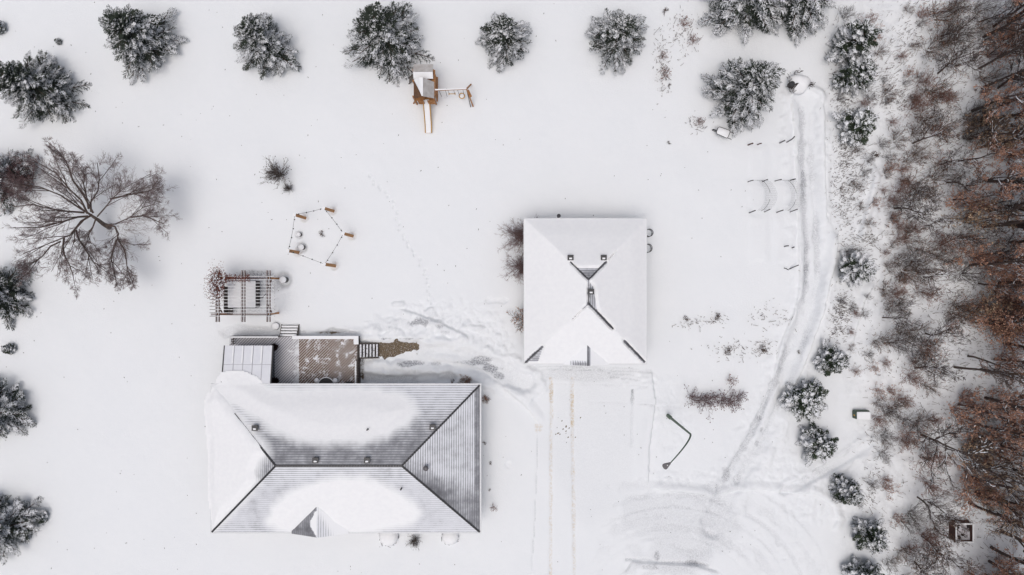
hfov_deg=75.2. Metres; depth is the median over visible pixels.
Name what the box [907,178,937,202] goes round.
thicket tree
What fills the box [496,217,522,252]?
shrub
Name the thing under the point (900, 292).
brush bush
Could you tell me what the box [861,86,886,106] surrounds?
brush bush
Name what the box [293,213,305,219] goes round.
wooden post
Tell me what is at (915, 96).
scrub tuft
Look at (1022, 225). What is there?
woodland tree
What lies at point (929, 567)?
thicket tree
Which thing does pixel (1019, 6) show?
woodland tree
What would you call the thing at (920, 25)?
scrub tuft
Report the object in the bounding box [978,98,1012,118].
thicket tree
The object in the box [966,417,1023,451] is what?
woodland tree
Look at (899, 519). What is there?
brush bush
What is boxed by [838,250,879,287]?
young conifer
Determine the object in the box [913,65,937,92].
brush bush
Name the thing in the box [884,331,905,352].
brush bush
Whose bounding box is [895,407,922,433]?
brush bush
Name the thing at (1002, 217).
woodland tree
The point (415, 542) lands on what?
dry weed
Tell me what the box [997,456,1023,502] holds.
woodland tree
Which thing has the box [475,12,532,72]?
spruce tree
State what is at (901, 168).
brush bush
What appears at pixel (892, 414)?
brush bush
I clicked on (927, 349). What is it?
brush bush
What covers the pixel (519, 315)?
shrub
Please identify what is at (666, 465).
street lamp
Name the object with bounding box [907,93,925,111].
brush bush
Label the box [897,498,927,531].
brush bush
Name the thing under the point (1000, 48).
undergrowth bush
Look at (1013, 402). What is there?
undergrowth bush
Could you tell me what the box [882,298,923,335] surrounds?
thicket tree
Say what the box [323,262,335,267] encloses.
wooden post
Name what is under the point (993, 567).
undergrowth bush
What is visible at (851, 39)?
young conifer
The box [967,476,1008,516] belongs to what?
undergrowth bush
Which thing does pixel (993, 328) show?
undergrowth bush
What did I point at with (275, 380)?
potted plant
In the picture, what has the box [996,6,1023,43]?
undergrowth bush
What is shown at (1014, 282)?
woodland tree
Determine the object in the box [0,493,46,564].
spruce tree
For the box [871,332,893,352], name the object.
brush bush
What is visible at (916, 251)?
thicket tree
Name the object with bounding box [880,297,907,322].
brush bush
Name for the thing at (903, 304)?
brush bush
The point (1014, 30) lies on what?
woodland tree
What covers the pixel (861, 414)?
utility box
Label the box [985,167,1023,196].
woodland tree
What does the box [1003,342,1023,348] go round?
woodland tree
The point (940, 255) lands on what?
brush bush
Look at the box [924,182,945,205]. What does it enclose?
brush bush
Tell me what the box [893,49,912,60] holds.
brush bush
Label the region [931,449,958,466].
brush bush
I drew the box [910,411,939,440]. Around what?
brush bush
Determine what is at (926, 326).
brush bush
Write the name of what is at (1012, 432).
woodland tree
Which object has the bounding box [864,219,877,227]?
scrub tuft
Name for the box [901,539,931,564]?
thicket tree
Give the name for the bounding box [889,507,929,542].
brush bush
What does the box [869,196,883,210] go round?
brush bush
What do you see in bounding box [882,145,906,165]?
brush bush
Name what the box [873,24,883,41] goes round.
brush bush
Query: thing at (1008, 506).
undergrowth bush
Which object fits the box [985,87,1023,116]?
woodland tree
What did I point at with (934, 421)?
brush bush
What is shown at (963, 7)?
brush bush
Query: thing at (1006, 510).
woodland tree
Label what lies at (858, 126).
young conifer
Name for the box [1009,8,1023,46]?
undergrowth bush
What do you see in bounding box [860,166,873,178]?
scrub tuft
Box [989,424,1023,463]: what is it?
undergrowth bush
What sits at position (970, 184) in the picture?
thicket tree
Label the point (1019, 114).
woodland tree
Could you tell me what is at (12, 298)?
spruce tree
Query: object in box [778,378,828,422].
young conifer
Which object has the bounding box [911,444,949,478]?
brush bush
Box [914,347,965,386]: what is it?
tree
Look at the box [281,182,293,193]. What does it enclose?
shrub
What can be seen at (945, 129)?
bare tree
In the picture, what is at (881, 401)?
scrub tuft
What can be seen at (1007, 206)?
woodland tree
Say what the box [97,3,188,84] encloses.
spruce tree
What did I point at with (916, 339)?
thicket tree
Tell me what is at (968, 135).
brush bush
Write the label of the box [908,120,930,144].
brush bush
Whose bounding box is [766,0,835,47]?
spruce tree
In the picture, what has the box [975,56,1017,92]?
brush bush
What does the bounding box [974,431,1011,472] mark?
undergrowth bush
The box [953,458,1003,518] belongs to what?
undergrowth bush
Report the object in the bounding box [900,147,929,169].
brush bush
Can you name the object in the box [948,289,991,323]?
brush bush
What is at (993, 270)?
undergrowth bush
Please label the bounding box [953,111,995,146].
brush bush
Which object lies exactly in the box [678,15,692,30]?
dry weed
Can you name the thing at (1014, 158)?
undergrowth bush
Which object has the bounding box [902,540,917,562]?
brush bush
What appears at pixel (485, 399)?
dry weed
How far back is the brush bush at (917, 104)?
56.94 m
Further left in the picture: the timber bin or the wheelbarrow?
the wheelbarrow
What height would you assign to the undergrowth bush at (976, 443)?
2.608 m
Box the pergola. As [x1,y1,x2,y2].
[210,270,279,321]
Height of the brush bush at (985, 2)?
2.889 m
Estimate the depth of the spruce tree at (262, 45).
55.74 m
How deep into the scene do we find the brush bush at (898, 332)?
57.26 m
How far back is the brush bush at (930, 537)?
56.59 m
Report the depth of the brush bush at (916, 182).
56.83 m
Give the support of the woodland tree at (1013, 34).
on the ground
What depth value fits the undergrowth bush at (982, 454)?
55.97 m
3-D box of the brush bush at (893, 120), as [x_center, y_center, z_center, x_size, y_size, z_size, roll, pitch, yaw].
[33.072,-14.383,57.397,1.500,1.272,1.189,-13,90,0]
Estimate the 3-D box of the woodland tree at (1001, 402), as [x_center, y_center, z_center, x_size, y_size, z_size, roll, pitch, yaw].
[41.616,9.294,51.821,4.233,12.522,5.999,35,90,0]
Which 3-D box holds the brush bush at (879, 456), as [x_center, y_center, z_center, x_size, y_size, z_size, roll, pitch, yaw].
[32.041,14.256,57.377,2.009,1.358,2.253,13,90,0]
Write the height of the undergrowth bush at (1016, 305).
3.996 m
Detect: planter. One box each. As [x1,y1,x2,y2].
[272,322,279,329]
[279,276,288,282]
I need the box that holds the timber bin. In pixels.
[949,520,973,542]
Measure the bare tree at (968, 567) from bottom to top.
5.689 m
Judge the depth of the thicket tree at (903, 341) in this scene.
55.63 m
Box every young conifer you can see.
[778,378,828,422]
[794,420,838,466]
[812,338,850,376]
[824,18,883,62]
[828,473,863,505]
[831,105,879,146]
[832,54,878,97]
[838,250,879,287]
[841,555,884,574]
[850,516,889,554]
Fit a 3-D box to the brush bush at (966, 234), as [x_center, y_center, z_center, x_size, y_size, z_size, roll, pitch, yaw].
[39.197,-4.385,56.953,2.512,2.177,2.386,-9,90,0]
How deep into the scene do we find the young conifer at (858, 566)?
57.04 m
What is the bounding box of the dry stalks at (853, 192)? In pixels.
[652,0,1023,572]
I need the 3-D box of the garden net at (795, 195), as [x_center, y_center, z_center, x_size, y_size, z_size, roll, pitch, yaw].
[24.086,-7.942,57.341,1.988,1.036,2.800,0,90,0]
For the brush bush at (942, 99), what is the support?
on the ground
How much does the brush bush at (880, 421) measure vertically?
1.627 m
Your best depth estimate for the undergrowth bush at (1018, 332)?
56.46 m
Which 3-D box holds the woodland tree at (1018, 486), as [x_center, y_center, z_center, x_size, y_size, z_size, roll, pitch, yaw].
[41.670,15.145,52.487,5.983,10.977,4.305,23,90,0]
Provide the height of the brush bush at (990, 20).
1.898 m
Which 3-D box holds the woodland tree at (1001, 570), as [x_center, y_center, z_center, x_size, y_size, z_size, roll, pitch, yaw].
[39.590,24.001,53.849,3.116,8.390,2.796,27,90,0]
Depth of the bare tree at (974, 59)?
54.15 m
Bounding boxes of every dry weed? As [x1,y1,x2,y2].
[405,534,420,548]
[460,374,472,382]
[481,395,488,403]
[661,66,671,78]
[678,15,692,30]
[687,33,699,44]
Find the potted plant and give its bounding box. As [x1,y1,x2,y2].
[272,377,278,382]
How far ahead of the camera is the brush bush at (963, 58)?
56.71 m
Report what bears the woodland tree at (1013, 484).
on the ground
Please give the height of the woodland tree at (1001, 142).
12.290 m
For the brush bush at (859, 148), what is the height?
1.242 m
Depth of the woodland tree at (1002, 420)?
55.38 m
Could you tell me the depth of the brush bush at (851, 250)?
57.45 m
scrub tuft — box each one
[848,364,864,376]
[851,177,867,193]
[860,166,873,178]
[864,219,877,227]
[864,479,884,492]
[865,152,875,165]
[871,395,888,410]
[876,136,894,154]
[878,474,892,483]
[880,249,891,258]
[881,167,894,179]
[899,76,911,88]
[904,2,916,14]
[907,89,925,102]
[909,35,923,52]
[916,17,926,28]
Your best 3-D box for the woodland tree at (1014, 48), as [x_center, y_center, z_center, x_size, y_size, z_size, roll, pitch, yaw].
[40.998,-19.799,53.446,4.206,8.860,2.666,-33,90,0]
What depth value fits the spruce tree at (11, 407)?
57.01 m
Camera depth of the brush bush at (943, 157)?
57.22 m
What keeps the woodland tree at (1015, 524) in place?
on the ground
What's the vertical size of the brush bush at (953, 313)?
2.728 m
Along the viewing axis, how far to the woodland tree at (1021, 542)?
55.93 m
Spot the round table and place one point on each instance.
(325, 380)
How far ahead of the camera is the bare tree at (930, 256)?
55.88 m
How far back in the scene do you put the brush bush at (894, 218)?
57.45 m
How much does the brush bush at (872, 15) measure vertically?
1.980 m
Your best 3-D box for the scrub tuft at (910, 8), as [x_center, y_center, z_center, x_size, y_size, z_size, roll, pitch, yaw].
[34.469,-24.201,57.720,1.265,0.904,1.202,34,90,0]
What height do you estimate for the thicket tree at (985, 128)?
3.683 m
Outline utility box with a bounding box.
[852,410,870,418]
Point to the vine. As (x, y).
(220, 281)
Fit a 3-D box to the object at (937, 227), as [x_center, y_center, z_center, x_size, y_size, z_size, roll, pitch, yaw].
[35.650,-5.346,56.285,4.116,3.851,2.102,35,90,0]
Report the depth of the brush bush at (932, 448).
57.50 m
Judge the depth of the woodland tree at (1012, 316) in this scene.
54.18 m
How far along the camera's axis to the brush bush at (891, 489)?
57.20 m
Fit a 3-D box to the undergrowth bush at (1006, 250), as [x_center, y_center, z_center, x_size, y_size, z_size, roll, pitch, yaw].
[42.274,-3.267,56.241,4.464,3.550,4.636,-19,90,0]
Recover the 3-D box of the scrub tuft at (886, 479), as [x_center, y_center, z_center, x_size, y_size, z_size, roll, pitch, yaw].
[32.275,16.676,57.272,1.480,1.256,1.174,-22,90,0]
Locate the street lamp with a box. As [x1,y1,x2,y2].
[662,414,690,468]
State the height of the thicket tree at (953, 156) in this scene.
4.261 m
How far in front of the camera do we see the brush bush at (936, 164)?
56.73 m
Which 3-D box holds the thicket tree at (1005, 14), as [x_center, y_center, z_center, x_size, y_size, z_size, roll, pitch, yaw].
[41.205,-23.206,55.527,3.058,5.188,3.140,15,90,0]
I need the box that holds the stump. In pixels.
[298,244,305,249]
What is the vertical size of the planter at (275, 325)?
0.412 m
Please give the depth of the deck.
57.38 m
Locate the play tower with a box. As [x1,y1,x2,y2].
[409,64,473,132]
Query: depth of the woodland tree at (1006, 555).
55.72 m
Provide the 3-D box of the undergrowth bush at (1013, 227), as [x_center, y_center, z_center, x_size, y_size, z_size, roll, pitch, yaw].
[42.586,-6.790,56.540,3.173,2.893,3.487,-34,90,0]
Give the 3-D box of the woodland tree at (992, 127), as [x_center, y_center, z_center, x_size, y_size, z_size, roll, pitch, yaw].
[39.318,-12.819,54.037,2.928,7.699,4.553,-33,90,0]
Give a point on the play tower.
(425, 82)
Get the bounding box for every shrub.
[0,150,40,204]
[259,156,291,188]
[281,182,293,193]
[379,533,398,545]
[441,533,458,544]
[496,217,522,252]
[500,249,522,285]
[506,308,522,332]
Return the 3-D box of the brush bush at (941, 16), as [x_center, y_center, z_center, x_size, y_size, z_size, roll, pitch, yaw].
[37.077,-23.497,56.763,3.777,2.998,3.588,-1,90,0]
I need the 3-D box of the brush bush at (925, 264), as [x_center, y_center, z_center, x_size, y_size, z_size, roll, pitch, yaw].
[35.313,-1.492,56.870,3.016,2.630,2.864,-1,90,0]
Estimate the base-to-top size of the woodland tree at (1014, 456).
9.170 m
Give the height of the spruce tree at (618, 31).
5.838 m
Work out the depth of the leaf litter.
57.97 m
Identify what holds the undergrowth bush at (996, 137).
on the ground
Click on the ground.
(106, 458)
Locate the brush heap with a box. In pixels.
[787,70,815,94]
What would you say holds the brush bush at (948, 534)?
on the ground
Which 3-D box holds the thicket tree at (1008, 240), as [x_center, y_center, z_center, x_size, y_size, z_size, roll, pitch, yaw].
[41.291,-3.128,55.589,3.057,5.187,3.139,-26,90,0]
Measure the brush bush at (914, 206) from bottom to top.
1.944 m
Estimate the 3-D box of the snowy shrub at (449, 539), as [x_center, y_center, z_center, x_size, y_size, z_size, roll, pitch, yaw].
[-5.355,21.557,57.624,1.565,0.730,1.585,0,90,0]
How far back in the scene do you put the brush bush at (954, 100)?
57.00 m
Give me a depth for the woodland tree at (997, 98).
52.79 m
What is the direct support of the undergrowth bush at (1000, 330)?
on the ground
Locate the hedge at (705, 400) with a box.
[684,384,747,422]
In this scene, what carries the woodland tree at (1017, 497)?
on the ground
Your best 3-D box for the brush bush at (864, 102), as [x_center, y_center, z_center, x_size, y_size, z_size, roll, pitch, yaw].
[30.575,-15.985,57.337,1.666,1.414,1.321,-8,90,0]
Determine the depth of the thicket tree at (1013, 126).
55.79 m
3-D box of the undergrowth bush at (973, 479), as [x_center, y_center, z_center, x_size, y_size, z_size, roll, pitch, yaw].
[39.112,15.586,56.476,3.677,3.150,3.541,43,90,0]
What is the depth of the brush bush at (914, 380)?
57.20 m
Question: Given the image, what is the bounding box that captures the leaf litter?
[5,13,760,569]
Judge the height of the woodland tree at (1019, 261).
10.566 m
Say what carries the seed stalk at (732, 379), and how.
on the ground
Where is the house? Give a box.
[204,345,480,537]
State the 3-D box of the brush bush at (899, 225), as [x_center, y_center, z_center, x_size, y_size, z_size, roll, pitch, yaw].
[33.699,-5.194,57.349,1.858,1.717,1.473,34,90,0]
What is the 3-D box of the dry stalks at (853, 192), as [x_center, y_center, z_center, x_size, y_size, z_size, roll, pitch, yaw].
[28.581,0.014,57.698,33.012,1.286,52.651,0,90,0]
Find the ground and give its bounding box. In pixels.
[0,0,1023,574]
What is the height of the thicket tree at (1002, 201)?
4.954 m
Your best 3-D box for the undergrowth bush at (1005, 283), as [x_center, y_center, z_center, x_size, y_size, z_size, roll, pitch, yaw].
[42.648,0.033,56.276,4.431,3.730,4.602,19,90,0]
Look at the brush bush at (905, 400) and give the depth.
57.29 m
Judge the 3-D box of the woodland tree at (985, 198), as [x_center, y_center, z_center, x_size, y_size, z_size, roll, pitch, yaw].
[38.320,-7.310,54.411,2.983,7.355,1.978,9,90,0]
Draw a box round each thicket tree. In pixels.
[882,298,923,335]
[887,324,916,358]
[899,248,925,266]
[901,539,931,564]
[905,333,934,357]
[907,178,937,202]
[909,261,964,299]
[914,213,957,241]
[915,558,942,574]
[917,530,968,574]
[927,488,974,539]
[929,101,948,128]
[938,145,975,175]
[940,7,985,44]
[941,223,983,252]
[947,166,997,201]
[965,219,1014,253]
[967,113,1008,143]
[969,426,999,448]
[973,404,1001,431]
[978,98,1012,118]
[981,0,1023,24]
[982,178,1018,222]
[983,226,1022,271]
[986,21,1023,57]
[998,96,1023,130]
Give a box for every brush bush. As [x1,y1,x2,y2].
[832,91,845,105]
[834,2,860,21]
[844,243,853,256]
[852,137,868,154]
[857,8,878,24]
[857,96,872,106]
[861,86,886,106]
[867,361,880,373]
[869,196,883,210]
[869,381,886,398]
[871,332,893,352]
[872,408,891,430]
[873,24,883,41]
[873,38,890,57]
[873,427,899,450]
[875,445,892,466]
[876,402,910,434]
[878,280,896,300]
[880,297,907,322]
[881,81,900,102]
[881,479,902,500]
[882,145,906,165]
[882,187,902,209]
[882,356,895,370]
[883,257,895,274]
[883,396,914,423]
[883,555,905,573]
[884,155,905,174]
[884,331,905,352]
[885,281,908,307]
[886,116,902,125]
[886,210,904,228]
[886,384,902,400]
[887,252,909,270]
[888,124,911,150]
[888,294,919,319]
[889,230,912,246]
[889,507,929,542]
[890,386,917,412]
[890,513,907,528]
[891,196,905,214]
[891,220,908,235]
[892,318,918,347]
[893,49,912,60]
[894,163,911,172]
[894,252,934,288]
[895,172,914,187]
[895,179,917,203]
[895,272,911,291]
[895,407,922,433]
[895,428,922,454]
[896,220,929,254]
[896,544,916,564]
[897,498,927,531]
[898,359,928,393]
[899,91,934,121]
[899,185,938,215]
[899,319,933,348]
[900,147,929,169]
[900,165,946,203]
[900,219,924,235]
[900,422,924,448]
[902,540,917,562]
[903,65,918,77]
[905,346,945,383]
[906,140,936,165]
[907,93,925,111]
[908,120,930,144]
[908,257,942,282]
[908,553,947,574]
[909,277,947,308]
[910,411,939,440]
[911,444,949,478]
[912,471,952,503]
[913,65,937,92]
[913,339,947,366]
[915,101,955,135]
[915,521,948,557]
[916,3,938,25]
[916,235,949,263]
[916,535,944,564]
[918,20,959,61]
[919,67,967,107]
[920,376,951,397]
[921,81,953,112]
[922,157,962,192]
[922,439,948,455]
[923,336,950,364]
[923,412,944,431]
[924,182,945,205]
[925,518,963,553]
[927,0,974,30]
[929,225,961,260]
[929,244,957,270]
[930,116,957,148]
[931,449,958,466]
[932,148,951,167]
[935,13,965,49]
[935,120,961,143]
[940,37,986,78]
[941,91,962,110]
[942,295,987,333]
[943,319,963,341]
[945,0,973,20]
[945,21,979,51]
[946,251,968,267]
[946,253,997,297]
[947,0,981,19]
[947,6,990,45]
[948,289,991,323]
[953,97,988,134]
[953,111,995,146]
[956,127,975,146]
[956,386,987,416]
[957,226,987,247]
[968,242,997,270]
[969,0,1000,20]
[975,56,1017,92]
[977,7,1002,34]
[977,21,1006,54]
[991,279,1023,315]
[994,549,1007,564]
[1001,58,1023,96]
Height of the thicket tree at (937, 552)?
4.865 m
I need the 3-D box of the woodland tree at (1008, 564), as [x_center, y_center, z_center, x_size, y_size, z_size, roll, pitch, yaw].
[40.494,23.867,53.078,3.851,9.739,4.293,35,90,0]
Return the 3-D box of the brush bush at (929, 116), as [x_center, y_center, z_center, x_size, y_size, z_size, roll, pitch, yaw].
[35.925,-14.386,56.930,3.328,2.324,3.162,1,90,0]
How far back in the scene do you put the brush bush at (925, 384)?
57.23 m
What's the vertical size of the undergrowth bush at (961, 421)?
5.249 m
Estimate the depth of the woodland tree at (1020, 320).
54.17 m
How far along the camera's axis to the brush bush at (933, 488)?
56.77 m
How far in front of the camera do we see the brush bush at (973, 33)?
56.70 m
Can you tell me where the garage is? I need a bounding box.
[523,214,646,365]
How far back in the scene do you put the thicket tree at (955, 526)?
55.50 m
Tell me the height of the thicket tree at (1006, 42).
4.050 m
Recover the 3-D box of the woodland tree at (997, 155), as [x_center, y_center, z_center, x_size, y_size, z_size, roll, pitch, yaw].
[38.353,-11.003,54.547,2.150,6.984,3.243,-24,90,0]
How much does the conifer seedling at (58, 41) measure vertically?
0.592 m
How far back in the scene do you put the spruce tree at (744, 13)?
56.18 m
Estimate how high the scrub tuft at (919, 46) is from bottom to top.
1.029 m
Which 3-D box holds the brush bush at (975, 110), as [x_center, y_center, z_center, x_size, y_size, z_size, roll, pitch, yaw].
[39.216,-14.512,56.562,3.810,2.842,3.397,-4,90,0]
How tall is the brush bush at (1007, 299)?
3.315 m
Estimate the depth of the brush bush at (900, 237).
57.38 m
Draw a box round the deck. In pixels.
[229,324,378,382]
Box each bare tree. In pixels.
[0,136,182,299]
[893,188,962,233]
[900,253,944,274]
[905,106,972,150]
[910,417,1005,491]
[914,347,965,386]
[917,492,963,543]
[919,312,974,355]
[919,543,985,574]
[935,34,997,75]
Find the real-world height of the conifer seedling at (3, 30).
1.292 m
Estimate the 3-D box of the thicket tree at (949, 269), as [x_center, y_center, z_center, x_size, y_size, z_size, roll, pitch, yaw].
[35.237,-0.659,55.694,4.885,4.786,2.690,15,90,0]
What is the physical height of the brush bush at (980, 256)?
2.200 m
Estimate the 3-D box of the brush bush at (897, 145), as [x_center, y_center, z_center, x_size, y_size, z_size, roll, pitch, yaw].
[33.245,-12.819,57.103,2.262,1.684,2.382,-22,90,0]
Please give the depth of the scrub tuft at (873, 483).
57.34 m
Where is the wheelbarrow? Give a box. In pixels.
[712,127,733,138]
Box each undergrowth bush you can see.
[941,198,1010,247]
[942,224,1009,275]
[942,387,1016,447]
[943,176,995,226]
[947,423,1001,476]
[953,454,999,497]
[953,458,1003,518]
[958,98,1021,141]
[961,291,1006,336]
[961,430,992,456]
[963,286,1023,323]
[964,562,985,574]
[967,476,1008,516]
[970,115,1016,150]
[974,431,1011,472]
[974,458,1020,494]
[977,311,1021,356]
[979,250,1015,289]
[979,295,1023,349]
[980,19,1021,67]
[987,125,1021,162]
[987,130,1023,179]
[988,256,1023,306]
[989,382,1022,423]
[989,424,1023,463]
[990,226,1023,278]
[990,309,1023,360]
[990,543,1023,574]
[993,284,1023,344]
[995,197,1023,229]
[995,335,1023,371]
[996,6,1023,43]
[998,497,1017,516]
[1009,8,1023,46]
[1009,267,1023,290]
[1009,389,1023,417]
[1011,122,1023,150]
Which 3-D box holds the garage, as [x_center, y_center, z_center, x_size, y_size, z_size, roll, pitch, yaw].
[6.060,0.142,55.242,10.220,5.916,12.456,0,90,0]
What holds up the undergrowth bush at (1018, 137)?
on the ground
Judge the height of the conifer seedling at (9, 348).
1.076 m
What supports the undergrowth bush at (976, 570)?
on the ground
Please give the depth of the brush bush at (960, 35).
56.48 m
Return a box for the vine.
[203,261,249,307]
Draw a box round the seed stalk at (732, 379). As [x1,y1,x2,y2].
[727,374,738,384]
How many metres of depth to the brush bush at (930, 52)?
56.99 m
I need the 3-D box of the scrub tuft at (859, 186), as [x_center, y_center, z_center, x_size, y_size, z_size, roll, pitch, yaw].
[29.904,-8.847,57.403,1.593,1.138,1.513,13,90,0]
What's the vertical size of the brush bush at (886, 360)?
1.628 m
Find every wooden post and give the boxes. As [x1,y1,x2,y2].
[286,249,299,253]
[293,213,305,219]
[322,206,334,212]
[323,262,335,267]
[341,232,353,237]
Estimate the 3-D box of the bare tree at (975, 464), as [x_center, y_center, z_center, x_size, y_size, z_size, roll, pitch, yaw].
[35.209,13.126,53.707,5.449,9.244,5.594,0,90,0]
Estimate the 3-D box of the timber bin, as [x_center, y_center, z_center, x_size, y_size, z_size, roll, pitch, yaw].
[38.868,21.079,57.585,1.584,1.030,1.689,0,90,0]
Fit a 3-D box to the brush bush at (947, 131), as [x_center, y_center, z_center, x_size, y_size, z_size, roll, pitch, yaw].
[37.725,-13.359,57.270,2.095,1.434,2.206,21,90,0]
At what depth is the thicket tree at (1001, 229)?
54.94 m
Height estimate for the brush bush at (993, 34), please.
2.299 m
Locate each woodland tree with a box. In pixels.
[953,184,1023,210]
[953,355,1023,389]
[956,132,1018,170]
[958,391,1023,420]
[964,450,1023,500]
[966,162,1023,198]
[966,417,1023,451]
[967,355,1023,382]
[967,562,1013,574]
[968,101,1023,148]
[968,501,1023,547]
[970,244,1023,277]
[971,79,1023,122]
[971,194,1023,228]
[971,410,1023,469]
[971,471,1023,521]
[976,484,1023,541]
[978,26,1023,69]
[978,264,1023,298]
[979,117,1023,153]
[981,57,1023,89]
[981,190,1023,232]
[981,434,1023,474]
[982,14,1023,52]
[982,461,1023,501]
[984,293,1023,330]
[984,390,1023,439]
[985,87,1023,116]
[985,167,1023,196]
[985,202,1023,212]
[985,412,1023,438]
[988,548,1020,574]
[990,546,1023,574]
[992,0,1023,26]
[993,356,1023,386]
[996,295,1023,341]
[996,530,1023,546]
[997,45,1023,88]
[997,279,1023,287]
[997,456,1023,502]
[1000,106,1023,125]
[1001,26,1023,41]
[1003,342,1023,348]
[1006,223,1023,229]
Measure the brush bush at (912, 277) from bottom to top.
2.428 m
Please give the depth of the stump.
57.54 m
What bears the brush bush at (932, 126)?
on the ground
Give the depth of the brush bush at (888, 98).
57.43 m
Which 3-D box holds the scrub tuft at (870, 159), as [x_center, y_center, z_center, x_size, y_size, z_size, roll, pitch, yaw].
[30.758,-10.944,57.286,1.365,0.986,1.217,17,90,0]
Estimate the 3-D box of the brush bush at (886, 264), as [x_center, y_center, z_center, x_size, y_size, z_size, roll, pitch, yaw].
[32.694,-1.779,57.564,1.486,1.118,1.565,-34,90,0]
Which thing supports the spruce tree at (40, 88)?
on the ground
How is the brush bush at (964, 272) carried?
on the ground
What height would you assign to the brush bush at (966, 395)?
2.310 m
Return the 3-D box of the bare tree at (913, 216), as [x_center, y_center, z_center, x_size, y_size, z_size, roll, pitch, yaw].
[33.632,-6.443,54.707,4.108,6.806,3.411,17,90,0]
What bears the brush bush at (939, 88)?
on the ground
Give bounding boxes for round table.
[318,377,333,382]
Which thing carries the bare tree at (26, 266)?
on the ground
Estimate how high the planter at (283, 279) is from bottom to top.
0.982 m
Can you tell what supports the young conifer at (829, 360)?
on the ground
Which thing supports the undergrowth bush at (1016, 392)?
on the ground
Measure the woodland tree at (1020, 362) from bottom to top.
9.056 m
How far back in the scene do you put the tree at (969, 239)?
55.49 m
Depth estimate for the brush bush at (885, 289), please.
57.54 m
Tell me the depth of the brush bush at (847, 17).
57.30 m
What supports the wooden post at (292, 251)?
on the ground
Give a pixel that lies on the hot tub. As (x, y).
(249, 303)
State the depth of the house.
54.13 m
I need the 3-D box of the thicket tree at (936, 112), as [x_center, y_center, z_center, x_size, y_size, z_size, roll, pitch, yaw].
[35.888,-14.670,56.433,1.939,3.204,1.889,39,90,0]
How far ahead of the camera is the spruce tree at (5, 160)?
56.98 m
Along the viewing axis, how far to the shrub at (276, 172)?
56.99 m
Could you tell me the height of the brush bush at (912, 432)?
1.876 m
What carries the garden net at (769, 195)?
attached to the garden stake
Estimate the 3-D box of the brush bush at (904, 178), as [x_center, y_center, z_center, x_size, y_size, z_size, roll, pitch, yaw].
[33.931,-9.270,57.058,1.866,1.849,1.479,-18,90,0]
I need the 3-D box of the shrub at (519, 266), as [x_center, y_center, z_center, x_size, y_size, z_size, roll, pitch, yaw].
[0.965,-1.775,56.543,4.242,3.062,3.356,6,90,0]
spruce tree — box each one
[0,49,91,128]
[0,148,39,215]
[0,266,35,331]
[0,377,36,438]
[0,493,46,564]
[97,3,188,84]
[232,12,300,80]
[340,0,434,86]
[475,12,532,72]
[585,7,649,76]
[697,0,789,45]
[700,57,785,137]
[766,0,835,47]
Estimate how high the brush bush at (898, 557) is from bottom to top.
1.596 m
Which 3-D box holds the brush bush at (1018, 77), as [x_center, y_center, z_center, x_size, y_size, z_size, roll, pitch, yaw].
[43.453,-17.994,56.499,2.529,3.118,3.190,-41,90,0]
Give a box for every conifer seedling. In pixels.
[0,20,6,34]
[1,343,15,354]
[31,511,48,524]
[54,37,61,44]
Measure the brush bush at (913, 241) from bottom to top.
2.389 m
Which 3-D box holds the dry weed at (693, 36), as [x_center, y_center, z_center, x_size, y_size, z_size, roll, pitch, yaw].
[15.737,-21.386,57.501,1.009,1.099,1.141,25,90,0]
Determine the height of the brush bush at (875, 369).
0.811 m
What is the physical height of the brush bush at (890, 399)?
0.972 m
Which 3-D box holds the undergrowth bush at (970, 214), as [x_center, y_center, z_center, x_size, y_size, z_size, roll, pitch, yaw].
[38.870,-5.365,55.740,4.208,4.672,4.625,-5,90,0]
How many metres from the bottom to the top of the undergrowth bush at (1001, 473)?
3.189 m
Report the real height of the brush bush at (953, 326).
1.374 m
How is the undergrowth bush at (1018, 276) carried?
on the ground
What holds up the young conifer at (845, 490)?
on the ground
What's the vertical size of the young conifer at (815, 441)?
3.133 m
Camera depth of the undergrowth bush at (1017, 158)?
56.48 m
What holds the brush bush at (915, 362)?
on the ground
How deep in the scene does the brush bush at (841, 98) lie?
57.63 m
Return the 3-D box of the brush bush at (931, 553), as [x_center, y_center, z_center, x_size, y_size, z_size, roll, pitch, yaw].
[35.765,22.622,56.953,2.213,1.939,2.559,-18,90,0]
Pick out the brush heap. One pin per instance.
(798, 84)
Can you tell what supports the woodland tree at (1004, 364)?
on the ground
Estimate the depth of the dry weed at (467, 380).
57.38 m
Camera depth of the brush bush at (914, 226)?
57.32 m
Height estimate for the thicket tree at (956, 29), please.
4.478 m
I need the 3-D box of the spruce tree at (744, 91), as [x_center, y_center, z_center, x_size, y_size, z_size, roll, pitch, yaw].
[19.808,-16.435,55.111,7.426,7.240,6.889,-5,90,0]
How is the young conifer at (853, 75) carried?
on the ground
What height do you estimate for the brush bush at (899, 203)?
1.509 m
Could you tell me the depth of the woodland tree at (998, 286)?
54.96 m
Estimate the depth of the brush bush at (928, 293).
56.92 m
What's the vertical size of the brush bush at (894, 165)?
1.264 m
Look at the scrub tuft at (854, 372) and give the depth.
57.72 m
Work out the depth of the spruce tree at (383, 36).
54.98 m
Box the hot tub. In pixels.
[228,280,259,307]
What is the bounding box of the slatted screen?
[224,287,232,313]
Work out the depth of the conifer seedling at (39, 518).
57.33 m
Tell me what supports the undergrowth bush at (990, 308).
on the ground
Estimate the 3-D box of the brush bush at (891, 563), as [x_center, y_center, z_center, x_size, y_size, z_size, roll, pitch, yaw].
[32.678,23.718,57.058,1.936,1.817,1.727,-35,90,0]
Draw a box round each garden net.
[757,180,776,210]
[787,181,803,209]
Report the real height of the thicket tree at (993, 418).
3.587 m
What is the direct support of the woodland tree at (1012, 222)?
on the ground

